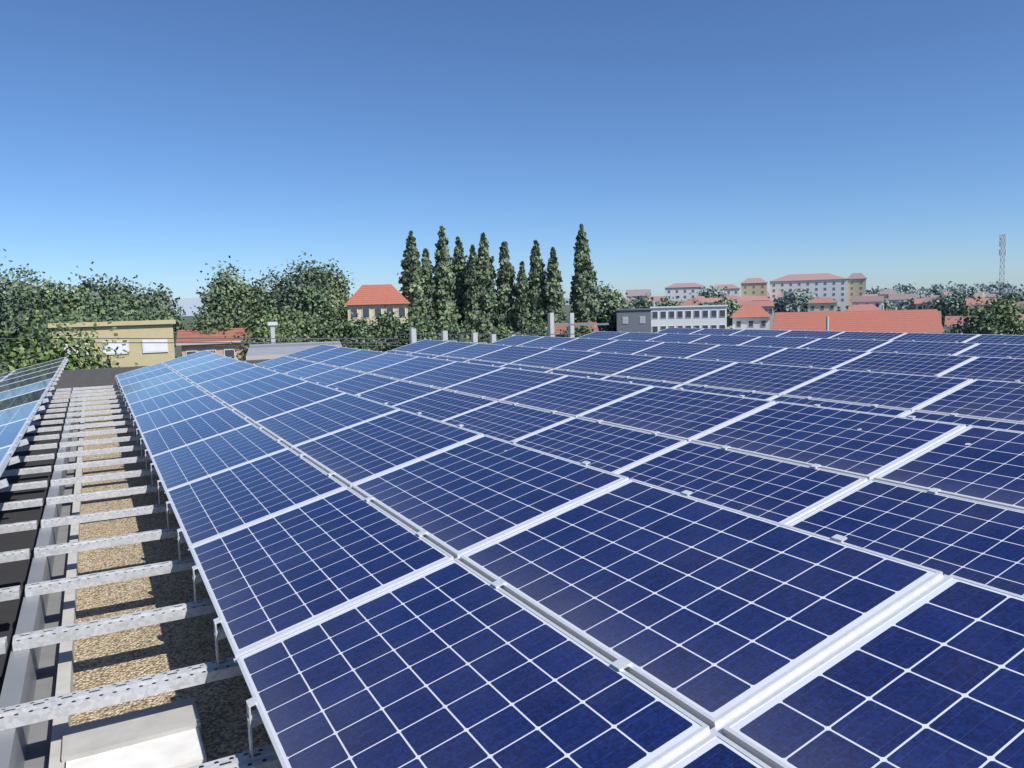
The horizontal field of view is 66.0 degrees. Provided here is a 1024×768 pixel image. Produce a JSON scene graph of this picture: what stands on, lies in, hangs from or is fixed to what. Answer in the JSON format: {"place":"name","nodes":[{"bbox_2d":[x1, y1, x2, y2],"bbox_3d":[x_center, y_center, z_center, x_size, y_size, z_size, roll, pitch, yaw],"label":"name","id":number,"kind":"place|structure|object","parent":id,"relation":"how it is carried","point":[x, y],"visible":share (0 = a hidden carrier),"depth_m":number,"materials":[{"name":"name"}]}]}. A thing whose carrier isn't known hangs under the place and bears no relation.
{"place":"outdoors","nodes":[
{"label":"outdoors","id":0,"kind":"place"},
{"bbox_2d":[166,298,571,315],"bbox_3d":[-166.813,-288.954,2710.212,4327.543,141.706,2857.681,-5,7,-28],"label":"distant hills","id":1,"kind":"structure","parent":0,"point":[187,304],"depth_m":3226.28,"materials":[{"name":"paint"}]},
{"bbox_2d":[0,305,946,368],"bbox_3d":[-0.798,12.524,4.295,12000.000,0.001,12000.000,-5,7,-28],"label":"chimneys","id":2,"kind":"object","parent":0,"point":[178,348],"depth_m":697.93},
{"bbox_2d":[0,359,270,767],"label":"roof upstands","id":3,"kind":"object","parent":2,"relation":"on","point":[167,735],"visible":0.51,"depth_m":4.07,"materials":[{"name":"concrete"}]},
{"bbox_2d":[48,391,271,761],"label":"roof gravel","id":4,"kind":"structure","parent":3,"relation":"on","point":[120,656],"depth_m":4.75,"materials":[{"name":"beige gravel"}]},
{"bbox_2d":[0,359,723,761],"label":"support brackets","id":5,"kind":"object","parent":4,"relation":"on","point":[254,717],"visible":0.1,"depth_m":4.97,"materials":[{"name":"grey metal"}]},
{"bbox_2d":[0,327,1023,767],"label":"solar panel frames","id":6,"kind":"structure","parent":5,"relation":"on","point":[710,729],"depth_m":3.77,"materials":[{"name":"silver metal"}]},
{"bbox_2d":[0,328,1023,767],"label":"solar panels","id":7,"kind":"object","parent":6,"relation":"in","point":[712,610],"visible":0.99,"depth_m":3.77,"materials":[{"name":"blue glass"}]},
{"bbox_2d":[0,385,454,767],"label":"mounting rails","id":8,"kind":"object","parent":3,"relation":"on","point":[33,712],"visible":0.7,"depth_m":4.85,"materials":[{"name":"silver metal"}]},
{"bbox_2d":[0,234,1006,345],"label":"poles and mast","id":9,"kind":"object","parent":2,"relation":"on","point":[474,336],"visible":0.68,"depth_m":48.92,"materials":[{"name":"metal"}]},
{"bbox_2d":[0,256,1023,373],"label":"trees","id":10,"kind":"object","parent":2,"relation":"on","point":[226,296],"visible":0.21,"depth_m":93.88,"materials":[{"name":"green plant"}]},
{"bbox_2d":[0,249,1023,359],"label":"trees","id":11,"kind":"object","parent":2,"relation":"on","point":[125,303],"depth_m":126.32,"materials":[{"name":"green plant"}]},
{"bbox_2d":[397,224,601,341],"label":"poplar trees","id":12,"kind":"object","parent":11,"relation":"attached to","point":[468,297],"visible":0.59,"depth_m":142.50,"materials":[{"name":"green plant"}]},
{"bbox_2d":[48,273,1023,368],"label":"town buildings","id":13,"kind":"structure","parent":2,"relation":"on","point":[864,312],"depth_m":146.53,"materials":[{"name":"paint"}]},
{"bbox_2d":[0,0,1023,298],"label":"sky","id":14,"kind":"structure","parent":0,"point":[706,143],"materials":[{"name":"blue"}]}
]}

